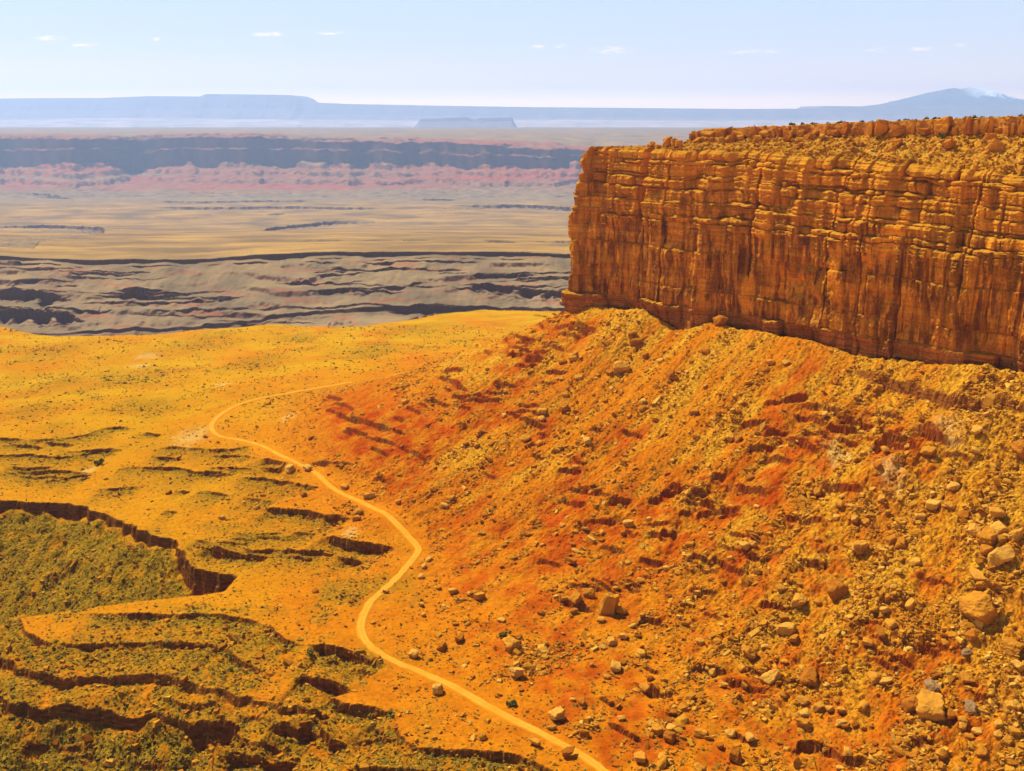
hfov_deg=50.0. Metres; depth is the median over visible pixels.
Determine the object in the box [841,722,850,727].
boulder
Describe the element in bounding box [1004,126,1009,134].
caprock block
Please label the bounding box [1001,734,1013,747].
boulder
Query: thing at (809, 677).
boulder
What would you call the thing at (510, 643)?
boulder
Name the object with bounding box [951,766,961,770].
boulder
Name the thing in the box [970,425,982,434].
boulder
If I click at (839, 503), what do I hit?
boulder
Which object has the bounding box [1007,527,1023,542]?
boulder
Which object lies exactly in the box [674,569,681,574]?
boulder
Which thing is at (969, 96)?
mountain
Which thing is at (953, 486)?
boulder
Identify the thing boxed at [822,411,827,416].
boulder
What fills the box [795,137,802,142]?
fallen block
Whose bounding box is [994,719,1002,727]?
boulder
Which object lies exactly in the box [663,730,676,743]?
boulder
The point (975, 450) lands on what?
boulder
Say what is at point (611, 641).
boulder
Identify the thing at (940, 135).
shrub
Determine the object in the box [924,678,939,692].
boulder
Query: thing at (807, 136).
fallen block
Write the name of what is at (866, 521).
boulder
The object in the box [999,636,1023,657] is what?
boulder
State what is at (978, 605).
boulder
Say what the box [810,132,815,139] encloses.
fallen block
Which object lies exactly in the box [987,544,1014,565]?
boulder
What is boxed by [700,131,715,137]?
caprock block
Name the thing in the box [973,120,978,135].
caprock block
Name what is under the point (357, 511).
boulder
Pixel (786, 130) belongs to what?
caprock block
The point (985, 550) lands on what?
boulder
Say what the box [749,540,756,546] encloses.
boulder
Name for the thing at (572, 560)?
boulder
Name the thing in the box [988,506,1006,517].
boulder
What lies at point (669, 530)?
boulder
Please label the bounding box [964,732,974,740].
boulder
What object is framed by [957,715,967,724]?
boulder
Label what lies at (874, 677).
boulder
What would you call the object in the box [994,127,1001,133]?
caprock block
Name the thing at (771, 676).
boulder
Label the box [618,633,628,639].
boulder
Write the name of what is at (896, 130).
caprock block
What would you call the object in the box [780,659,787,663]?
boulder
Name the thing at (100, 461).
shrub
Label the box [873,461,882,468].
boulder
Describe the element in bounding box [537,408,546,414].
boulder
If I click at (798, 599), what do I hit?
boulder
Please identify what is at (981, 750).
boulder
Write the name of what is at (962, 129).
caprock block
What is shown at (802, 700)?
boulder
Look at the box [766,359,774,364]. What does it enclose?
boulder
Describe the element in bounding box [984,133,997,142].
fallen block
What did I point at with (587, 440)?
boulder
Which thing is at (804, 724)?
boulder
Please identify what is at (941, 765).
boulder
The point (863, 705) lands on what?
boulder
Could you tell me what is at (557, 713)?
boulder
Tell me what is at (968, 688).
boulder
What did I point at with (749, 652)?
boulder
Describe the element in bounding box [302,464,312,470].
boulder
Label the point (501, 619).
boulder
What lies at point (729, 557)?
boulder
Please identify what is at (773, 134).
caprock block
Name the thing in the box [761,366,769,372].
boulder
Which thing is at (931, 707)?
boulder
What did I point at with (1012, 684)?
boulder
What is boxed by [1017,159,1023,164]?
fallen block
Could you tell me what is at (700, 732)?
boulder
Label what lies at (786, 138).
fallen block
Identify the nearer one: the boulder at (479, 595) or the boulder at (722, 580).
the boulder at (722, 580)
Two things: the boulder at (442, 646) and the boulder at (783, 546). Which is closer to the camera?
the boulder at (442, 646)
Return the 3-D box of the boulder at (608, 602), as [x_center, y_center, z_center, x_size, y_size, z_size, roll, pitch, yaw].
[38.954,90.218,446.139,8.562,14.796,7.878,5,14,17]
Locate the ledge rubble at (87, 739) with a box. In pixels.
[0,452,532,770]
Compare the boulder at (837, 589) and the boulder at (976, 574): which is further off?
the boulder at (837, 589)
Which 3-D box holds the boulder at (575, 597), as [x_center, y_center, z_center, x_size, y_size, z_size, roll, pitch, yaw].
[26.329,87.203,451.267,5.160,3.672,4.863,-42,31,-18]
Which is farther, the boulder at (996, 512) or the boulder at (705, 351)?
the boulder at (705, 351)
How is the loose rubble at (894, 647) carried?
on the rubble slope
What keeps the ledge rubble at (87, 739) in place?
on the ground
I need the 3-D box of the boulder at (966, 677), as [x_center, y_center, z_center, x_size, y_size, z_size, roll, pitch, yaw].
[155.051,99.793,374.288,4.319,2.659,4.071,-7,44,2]
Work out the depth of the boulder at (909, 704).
366.83 m
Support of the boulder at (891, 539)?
on the rubble slope
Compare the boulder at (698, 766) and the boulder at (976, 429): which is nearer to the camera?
the boulder at (698, 766)
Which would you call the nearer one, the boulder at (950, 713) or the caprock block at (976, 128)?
the boulder at (950, 713)
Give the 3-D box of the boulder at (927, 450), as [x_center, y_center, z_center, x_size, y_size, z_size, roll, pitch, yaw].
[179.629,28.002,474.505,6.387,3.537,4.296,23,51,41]
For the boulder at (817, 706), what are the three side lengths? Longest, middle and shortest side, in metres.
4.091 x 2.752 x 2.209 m
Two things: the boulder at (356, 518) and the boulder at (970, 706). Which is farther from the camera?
the boulder at (356, 518)
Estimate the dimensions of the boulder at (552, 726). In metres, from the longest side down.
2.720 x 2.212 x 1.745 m
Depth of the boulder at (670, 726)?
369.48 m
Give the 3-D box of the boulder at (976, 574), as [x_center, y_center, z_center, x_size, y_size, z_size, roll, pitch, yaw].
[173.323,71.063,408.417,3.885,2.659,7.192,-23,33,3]
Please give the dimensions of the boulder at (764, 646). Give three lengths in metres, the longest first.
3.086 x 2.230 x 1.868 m
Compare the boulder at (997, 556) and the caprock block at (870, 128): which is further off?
the caprock block at (870, 128)
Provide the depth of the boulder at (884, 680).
381.81 m
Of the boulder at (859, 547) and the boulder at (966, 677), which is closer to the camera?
the boulder at (966, 677)
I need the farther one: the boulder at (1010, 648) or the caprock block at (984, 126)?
the caprock block at (984, 126)
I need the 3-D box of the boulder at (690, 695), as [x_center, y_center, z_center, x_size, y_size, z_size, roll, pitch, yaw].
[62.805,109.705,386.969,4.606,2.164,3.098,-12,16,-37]
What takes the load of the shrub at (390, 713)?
on the ground
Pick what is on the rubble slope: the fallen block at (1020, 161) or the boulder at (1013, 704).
the boulder at (1013, 704)
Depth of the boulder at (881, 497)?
463.72 m
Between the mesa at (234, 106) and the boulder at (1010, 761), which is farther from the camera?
the mesa at (234, 106)
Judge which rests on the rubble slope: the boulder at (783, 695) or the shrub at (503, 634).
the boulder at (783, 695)
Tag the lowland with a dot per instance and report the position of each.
(131, 122)
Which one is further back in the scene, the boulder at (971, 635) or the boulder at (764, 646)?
the boulder at (764, 646)
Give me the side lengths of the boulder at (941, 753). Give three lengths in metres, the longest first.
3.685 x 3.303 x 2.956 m
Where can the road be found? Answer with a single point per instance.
(363, 637)
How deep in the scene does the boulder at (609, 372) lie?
621.17 m
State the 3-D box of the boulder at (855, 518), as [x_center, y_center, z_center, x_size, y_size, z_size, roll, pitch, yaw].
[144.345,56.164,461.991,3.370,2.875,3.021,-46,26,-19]
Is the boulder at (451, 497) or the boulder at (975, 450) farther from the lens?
the boulder at (451, 497)
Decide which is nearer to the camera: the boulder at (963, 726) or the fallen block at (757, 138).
the boulder at (963, 726)
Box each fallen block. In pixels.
[649,141,654,146]
[663,136,671,146]
[671,138,677,147]
[675,140,682,146]
[694,137,703,142]
[726,134,736,142]
[737,135,743,141]
[753,135,761,141]
[783,135,790,141]
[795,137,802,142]
[803,133,811,139]
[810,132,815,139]
[887,145,896,151]
[891,139,902,147]
[942,139,956,148]
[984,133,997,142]
[987,138,1004,150]
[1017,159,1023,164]
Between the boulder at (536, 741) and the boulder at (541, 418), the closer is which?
the boulder at (536, 741)
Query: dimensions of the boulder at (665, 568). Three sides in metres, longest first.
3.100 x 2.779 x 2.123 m
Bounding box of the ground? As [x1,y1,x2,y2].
[0,309,853,770]
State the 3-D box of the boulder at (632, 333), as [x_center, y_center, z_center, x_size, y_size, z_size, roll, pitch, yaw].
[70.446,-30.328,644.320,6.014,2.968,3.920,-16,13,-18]
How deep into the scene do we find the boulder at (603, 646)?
419.60 m
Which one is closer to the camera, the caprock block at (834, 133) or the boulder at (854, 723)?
the boulder at (854, 723)
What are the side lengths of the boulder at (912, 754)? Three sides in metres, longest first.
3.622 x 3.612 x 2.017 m
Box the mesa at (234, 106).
[0,94,1023,120]
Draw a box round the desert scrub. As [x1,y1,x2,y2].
[0,315,988,770]
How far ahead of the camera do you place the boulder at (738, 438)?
534.24 m
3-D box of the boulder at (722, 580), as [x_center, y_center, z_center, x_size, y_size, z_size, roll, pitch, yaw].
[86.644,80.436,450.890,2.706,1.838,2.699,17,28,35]
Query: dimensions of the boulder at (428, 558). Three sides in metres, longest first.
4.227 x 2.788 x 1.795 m
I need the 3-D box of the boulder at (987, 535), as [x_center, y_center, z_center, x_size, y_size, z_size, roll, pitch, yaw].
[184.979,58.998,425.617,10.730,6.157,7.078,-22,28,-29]
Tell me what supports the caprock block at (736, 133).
on the mesa top at (957, 122)
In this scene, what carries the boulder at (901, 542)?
on the rubble slope
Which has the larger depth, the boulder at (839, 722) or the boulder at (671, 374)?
the boulder at (671, 374)
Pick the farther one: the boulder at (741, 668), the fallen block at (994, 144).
the fallen block at (994, 144)
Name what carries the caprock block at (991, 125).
on the mesa top at (957, 122)
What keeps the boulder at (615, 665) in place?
on the rubble slope
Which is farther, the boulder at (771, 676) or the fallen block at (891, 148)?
the fallen block at (891, 148)
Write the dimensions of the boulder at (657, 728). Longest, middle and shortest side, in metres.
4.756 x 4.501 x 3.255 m
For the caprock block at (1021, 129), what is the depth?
529.29 m
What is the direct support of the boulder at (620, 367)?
on the rubble slope
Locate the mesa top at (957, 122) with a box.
[628,116,1023,168]
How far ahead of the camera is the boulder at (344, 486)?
590.78 m
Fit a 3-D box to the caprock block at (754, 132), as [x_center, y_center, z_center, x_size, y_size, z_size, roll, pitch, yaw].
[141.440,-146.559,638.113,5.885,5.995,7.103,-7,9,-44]
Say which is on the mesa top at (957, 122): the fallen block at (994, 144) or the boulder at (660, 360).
the fallen block at (994, 144)
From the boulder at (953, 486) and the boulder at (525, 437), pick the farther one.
the boulder at (525, 437)
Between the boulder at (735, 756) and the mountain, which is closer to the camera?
the boulder at (735, 756)
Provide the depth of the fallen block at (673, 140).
646.59 m
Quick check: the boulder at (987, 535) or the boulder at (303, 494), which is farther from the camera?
the boulder at (303, 494)
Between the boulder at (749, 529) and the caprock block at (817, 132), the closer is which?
the boulder at (749, 529)
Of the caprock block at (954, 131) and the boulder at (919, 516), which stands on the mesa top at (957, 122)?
the caprock block at (954, 131)
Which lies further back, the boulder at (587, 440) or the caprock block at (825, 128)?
the caprock block at (825, 128)
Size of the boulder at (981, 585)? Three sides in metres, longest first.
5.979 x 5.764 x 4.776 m
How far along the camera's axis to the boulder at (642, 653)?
413.38 m
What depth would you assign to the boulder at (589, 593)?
454.80 m
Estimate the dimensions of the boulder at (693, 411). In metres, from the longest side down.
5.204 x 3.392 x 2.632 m
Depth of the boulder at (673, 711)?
378.50 m
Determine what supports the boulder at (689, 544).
on the rubble slope
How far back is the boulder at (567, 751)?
355.97 m
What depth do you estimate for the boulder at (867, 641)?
397.85 m
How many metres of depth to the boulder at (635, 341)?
638.01 m
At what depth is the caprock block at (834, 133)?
598.72 m
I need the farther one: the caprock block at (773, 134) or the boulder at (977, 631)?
the caprock block at (773, 134)
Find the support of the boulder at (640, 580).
on the rubble slope
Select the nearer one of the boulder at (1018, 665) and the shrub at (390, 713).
the boulder at (1018, 665)
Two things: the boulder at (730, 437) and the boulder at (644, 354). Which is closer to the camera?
the boulder at (730, 437)
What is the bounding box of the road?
[208,382,609,770]
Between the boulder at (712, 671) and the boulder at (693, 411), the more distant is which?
the boulder at (693, 411)
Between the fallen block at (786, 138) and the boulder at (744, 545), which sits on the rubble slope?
the boulder at (744, 545)
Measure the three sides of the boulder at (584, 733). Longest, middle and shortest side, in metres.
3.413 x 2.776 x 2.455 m
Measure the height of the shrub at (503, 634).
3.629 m
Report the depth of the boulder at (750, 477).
508.06 m
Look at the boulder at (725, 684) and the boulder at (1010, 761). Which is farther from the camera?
the boulder at (725, 684)
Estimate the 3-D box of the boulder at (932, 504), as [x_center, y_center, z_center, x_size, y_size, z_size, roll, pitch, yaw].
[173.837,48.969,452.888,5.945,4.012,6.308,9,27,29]
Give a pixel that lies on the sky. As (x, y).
(692, 54)
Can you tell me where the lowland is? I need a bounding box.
[0,118,896,126]
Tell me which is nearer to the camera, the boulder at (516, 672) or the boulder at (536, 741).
the boulder at (536, 741)
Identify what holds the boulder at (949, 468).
on the rubble slope
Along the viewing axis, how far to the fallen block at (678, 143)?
643.21 m
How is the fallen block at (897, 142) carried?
on the bench rubble at (1019, 169)
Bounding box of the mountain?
[869,87,1023,105]
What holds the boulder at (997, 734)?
on the rubble slope
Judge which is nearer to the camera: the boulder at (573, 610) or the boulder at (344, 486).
the boulder at (573, 610)
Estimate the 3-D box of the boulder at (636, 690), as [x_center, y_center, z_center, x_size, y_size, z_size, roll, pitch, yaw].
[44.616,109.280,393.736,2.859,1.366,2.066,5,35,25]
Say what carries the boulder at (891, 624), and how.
on the rubble slope
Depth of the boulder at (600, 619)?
438.45 m
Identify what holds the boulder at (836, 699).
on the rubble slope
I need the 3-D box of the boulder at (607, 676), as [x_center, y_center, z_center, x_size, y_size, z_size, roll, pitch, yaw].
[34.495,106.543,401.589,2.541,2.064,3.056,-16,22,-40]
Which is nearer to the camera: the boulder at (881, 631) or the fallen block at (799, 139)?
the boulder at (881, 631)
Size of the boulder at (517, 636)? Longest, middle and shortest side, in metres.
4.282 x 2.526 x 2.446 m
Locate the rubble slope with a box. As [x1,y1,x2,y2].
[269,306,1023,770]
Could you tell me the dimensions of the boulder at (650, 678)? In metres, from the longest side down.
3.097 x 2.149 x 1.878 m
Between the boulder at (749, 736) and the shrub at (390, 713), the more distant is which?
the shrub at (390, 713)
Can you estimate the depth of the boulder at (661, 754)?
354.86 m
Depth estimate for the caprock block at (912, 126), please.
567.25 m
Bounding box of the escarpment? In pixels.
[0,127,742,198]
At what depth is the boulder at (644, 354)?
626.12 m
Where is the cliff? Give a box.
[561,146,1023,371]
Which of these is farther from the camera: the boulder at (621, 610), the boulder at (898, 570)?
the boulder at (621, 610)
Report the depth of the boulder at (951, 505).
448.82 m
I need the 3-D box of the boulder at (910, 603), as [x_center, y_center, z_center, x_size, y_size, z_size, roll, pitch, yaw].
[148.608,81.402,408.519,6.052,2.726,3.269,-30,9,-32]
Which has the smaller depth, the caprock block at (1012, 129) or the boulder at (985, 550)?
the boulder at (985, 550)
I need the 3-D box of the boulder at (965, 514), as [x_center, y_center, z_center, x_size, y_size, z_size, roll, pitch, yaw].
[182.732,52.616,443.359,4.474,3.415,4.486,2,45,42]
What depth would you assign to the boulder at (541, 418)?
599.82 m
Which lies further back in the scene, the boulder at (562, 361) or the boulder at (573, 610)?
the boulder at (562, 361)
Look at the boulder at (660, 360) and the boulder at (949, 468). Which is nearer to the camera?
the boulder at (949, 468)
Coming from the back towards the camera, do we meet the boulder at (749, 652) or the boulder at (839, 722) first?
the boulder at (749, 652)
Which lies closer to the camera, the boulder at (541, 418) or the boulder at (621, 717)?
the boulder at (621, 717)
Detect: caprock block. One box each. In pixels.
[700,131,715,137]
[715,128,726,137]
[731,131,747,138]
[749,128,761,137]
[759,130,771,137]
[771,130,775,137]
[778,128,782,136]
[783,126,790,136]
[796,129,805,136]
[807,130,819,135]
[821,123,828,134]
[826,130,840,136]
[841,121,848,135]
[851,127,855,135]
[857,128,863,134]
[867,122,873,134]
[874,119,887,135]
[888,125,905,136]
[906,122,910,133]
[911,119,914,134]
[918,128,930,135]
[934,116,952,134]
[951,126,957,135]
[960,124,964,133]
[964,116,970,135]
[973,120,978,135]
[978,117,989,133]
[988,117,993,132]
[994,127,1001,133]
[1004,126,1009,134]
[1010,123,1014,135]
[1017,120,1023,135]
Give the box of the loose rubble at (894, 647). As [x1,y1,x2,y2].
[196,307,1023,770]
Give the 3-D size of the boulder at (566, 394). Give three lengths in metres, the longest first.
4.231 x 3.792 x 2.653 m
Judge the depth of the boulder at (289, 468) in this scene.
624.88 m
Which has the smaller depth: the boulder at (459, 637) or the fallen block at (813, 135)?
the boulder at (459, 637)
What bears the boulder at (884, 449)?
on the rubble slope
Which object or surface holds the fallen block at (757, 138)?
on the mesa top at (957, 122)
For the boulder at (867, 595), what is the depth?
418.44 m
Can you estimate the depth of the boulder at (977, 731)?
353.51 m
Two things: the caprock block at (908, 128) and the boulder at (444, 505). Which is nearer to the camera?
the boulder at (444, 505)
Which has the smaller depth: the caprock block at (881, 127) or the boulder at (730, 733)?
the boulder at (730, 733)
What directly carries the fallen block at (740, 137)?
on the mesa top at (957, 122)
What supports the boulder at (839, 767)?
on the rubble slope
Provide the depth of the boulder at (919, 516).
448.31 m
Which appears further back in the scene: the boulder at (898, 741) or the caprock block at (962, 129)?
the caprock block at (962, 129)
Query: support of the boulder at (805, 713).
on the rubble slope
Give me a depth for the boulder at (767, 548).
461.69 m
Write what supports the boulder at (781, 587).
on the rubble slope
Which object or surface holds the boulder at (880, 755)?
on the rubble slope
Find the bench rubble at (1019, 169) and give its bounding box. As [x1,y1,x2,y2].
[610,116,1023,173]
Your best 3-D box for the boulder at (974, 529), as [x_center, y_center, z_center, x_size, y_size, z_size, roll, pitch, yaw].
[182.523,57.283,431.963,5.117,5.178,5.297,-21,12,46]
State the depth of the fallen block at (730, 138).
638.30 m
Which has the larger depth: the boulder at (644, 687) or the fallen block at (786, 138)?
the fallen block at (786, 138)
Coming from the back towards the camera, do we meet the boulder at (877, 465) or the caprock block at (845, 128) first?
the caprock block at (845, 128)
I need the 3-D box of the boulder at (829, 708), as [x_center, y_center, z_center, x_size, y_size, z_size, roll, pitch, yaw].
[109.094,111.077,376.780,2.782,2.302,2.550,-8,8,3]
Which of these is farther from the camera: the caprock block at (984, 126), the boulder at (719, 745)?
the caprock block at (984, 126)
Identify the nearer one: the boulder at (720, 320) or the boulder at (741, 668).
the boulder at (741, 668)
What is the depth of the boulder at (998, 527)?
426.38 m
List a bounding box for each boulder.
[285,464,294,473]
[300,491,306,496]
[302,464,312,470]
[340,483,348,489]
[352,515,361,520]
[354,508,362,514]
[408,648,418,658]
[418,573,423,578]
[425,556,432,561]
[432,683,443,694]
[436,641,447,651]
[441,502,448,507]
[447,495,455,500]
[448,588,458,593]
[455,634,463,641]
[474,592,485,599]
[478,732,486,740]
[496,617,505,622]
[502,636,521,652]
[508,667,524,677]
[514,634,521,639]
[521,434,530,441]
[528,737,540,745]
[534,440,541,445]
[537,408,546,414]
[538,415,545,420]
[547,723,556,729]
[548,705,564,720]
[558,359,566,364]
[559,404,568,411]
[561,391,568,397]
[561,746,574,756]
[565,557,576,564]
[567,352,578,360]
[568,589,582,604]
[570,608,577,613]
[577,697,585,704]
[579,729,588,736]
[582,588,594,598]
[583,436,592,444]
[596,617,604,622]
[598,592,618,615]
[599,644,606,649]
[603,674,610,679]
[605,369,612,375]
[606,636,617,645]
[610,660,620,671]
[613,361,629,373]
[616,605,627,614]
[617,715,625,720]
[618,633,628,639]
[623,519,634,527]
[628,331,636,336]
[629,338,643,345]
[632,688,639,692]
[634,750,645,763]
[635,577,644,582]
[637,648,646,657]
[639,682,649,692]
[641,352,648,357]
[647,675,653,681]
[651,723,664,734]
[656,358,664,363]
[658,751,664,759]
[662,565,669,570]
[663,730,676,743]
[666,723,675,731]
[667,369,674,379]
[667,527,672,533]
[669,709,676,714]
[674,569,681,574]
[685,541,694,547]
[685,691,695,700]
[689,409,698,413]
[693,728,707,738]
[693,762,706,770]
[696,637,704,643]
[701,348,709,354]
[704,735,712,739]
[709,668,715,676]
[713,315,727,324]
[713,638,721,645]
[716,742,723,748]
[719,578,726,583]
[719,682,727,686]
[725,729,735,737]
[726,432,734,441]
[726,556,733,559]
[729,745,741,764]
[734,435,742,442]
[737,664,745,672]
[739,541,749,549]
[742,645,756,659]
[745,527,753,532]
[745,731,754,740]
[746,475,754,480]
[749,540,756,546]
[759,669,780,683]
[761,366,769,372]
[761,643,768,648]
[764,546,770,551]
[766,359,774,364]
[776,584,785,591]
[776,622,796,635]
[779,692,786,697]
[780,543,787,549]
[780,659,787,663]
[782,359,790,364]
[789,634,799,642]
[791,593,807,606]
[796,695,809,705]
[796,717,811,730]
[799,666,817,686]
[799,708,810,717]
[812,701,823,711]
[813,487,821,494]
[814,598,821,605]
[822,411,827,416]
[825,577,848,602]
[825,705,833,711]
[833,514,839,519]
[833,696,839,703]
[835,500,843,506]
[836,719,846,725]
[836,765,843,770]
[837,706,845,713]
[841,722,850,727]
[844,746,851,755]
[851,515,859,522]
[851,540,867,553]
[851,720,858,727]
[858,699,868,711]
[862,637,873,645]
[863,518,870,525]
[864,593,871,597]
[866,670,880,684]
[872,750,887,761]
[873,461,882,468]
[876,624,884,637]
[877,494,885,501]
[879,606,890,612]
[879,677,892,683]
[881,446,889,452]
[884,618,897,629]
[885,533,899,545]
[893,568,902,573]
[895,536,906,548]
[896,739,902,745]
[897,616,904,622]
[900,696,917,712]
[905,597,915,610]
[907,752,916,757]
[909,557,920,566]
[915,513,924,519]
[916,688,945,721]
[920,445,936,454]
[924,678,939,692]
[925,499,940,509]
[935,747,947,760]
[938,761,946,770]
[944,501,955,509]
[946,466,952,471]
[946,708,955,718]
[947,481,959,490]
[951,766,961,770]
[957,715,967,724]
[958,510,970,519]
[959,591,997,625]
[959,722,966,730]
[960,672,974,682]
[961,648,971,656]
[964,686,971,690]
[964,698,977,714]
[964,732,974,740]
[965,629,977,641]
[967,523,982,535]
[969,568,986,580]
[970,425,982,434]
[970,628,981,634]
[971,446,980,453]
[971,727,982,735]
[975,578,992,591]
[975,745,987,755]
[976,526,997,545]
[979,544,993,555]
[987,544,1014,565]
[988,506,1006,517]
[989,520,1009,534]
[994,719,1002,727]
[994,730,1001,737]
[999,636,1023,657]
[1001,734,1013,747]
[1003,699,1022,710]
[1004,756,1017,765]
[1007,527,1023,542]
[1009,682,1016,687]
[1011,439,1023,458]
[1011,659,1023,671]
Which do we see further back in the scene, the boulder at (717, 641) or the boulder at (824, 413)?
the boulder at (824, 413)
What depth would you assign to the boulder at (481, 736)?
366.91 m
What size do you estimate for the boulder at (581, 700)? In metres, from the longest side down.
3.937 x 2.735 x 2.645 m
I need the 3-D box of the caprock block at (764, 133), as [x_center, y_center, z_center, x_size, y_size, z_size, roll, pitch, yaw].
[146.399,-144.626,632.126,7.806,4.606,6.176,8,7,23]
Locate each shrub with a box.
[94,458,103,464]
[305,647,313,655]
[386,709,394,717]
[498,630,511,637]
[506,699,516,706]
[938,133,945,138]
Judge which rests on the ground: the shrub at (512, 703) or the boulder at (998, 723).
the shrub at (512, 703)
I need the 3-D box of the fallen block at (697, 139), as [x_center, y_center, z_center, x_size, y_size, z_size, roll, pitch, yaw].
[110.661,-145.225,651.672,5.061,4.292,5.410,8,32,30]
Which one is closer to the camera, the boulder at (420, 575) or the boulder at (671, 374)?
the boulder at (420, 575)
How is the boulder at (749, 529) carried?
on the rubble slope
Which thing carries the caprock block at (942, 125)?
on the mesa top at (957, 122)
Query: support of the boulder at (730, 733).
on the rubble slope
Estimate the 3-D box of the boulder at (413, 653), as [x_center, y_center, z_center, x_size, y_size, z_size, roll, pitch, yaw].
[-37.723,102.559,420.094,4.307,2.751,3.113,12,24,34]
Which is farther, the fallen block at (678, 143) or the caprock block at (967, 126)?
the fallen block at (678, 143)
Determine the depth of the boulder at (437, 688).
393.88 m
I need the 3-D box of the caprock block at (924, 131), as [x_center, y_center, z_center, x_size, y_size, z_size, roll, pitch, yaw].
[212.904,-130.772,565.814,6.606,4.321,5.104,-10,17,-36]
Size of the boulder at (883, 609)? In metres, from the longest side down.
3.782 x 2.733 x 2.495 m
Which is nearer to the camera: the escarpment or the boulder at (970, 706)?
the boulder at (970, 706)
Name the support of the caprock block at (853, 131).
on the mesa top at (957, 122)
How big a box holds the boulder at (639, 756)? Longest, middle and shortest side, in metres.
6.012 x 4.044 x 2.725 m
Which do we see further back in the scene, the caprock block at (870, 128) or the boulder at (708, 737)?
the caprock block at (870, 128)
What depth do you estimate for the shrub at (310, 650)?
421.59 m
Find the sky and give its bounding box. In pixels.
[0,0,1023,108]
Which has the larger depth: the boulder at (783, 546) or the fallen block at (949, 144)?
the fallen block at (949, 144)
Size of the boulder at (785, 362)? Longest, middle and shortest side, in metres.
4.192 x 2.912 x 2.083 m
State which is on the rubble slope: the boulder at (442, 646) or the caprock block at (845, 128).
the boulder at (442, 646)
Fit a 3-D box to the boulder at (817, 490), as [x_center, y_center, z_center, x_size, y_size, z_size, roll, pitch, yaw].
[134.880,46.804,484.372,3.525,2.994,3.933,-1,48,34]
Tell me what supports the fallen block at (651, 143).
on the mesa top at (957, 122)
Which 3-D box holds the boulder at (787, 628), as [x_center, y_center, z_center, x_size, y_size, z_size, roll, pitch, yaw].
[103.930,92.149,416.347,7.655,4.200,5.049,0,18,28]
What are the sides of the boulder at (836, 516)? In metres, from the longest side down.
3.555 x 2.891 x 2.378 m
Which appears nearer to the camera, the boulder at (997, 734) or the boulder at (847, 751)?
the boulder at (997, 734)
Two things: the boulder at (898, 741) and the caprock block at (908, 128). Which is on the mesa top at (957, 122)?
the caprock block at (908, 128)
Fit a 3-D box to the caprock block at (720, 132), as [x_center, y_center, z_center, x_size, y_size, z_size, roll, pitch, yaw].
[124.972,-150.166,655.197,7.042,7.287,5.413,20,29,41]
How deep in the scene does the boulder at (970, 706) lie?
361.65 m
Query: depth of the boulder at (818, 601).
426.60 m
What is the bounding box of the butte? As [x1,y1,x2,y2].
[414,117,516,126]
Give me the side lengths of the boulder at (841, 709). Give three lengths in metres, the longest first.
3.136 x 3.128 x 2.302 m
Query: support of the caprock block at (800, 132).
on the mesa top at (957, 122)
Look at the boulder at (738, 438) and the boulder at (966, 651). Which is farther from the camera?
the boulder at (738, 438)
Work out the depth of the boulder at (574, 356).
642.10 m
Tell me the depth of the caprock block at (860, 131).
591.92 m
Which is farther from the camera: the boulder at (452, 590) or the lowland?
the lowland
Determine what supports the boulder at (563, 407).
on the rubble slope
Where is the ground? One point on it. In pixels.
(62, 507)
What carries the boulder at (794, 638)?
on the rubble slope
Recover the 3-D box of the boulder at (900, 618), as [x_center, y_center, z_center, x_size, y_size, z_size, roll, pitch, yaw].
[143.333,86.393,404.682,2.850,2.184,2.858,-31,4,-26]
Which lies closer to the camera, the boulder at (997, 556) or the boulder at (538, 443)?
the boulder at (997, 556)
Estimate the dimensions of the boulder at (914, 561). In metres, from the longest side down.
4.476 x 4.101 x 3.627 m
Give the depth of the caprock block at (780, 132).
625.93 m
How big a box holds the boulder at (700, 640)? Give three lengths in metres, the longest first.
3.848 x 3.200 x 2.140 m
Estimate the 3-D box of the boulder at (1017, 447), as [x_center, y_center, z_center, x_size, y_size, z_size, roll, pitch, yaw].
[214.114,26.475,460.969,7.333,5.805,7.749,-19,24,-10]
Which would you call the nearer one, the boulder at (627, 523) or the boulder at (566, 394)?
the boulder at (627, 523)
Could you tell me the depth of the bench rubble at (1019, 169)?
572.39 m
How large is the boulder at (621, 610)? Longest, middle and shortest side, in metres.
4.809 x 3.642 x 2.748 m
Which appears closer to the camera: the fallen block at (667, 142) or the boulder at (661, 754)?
the boulder at (661, 754)

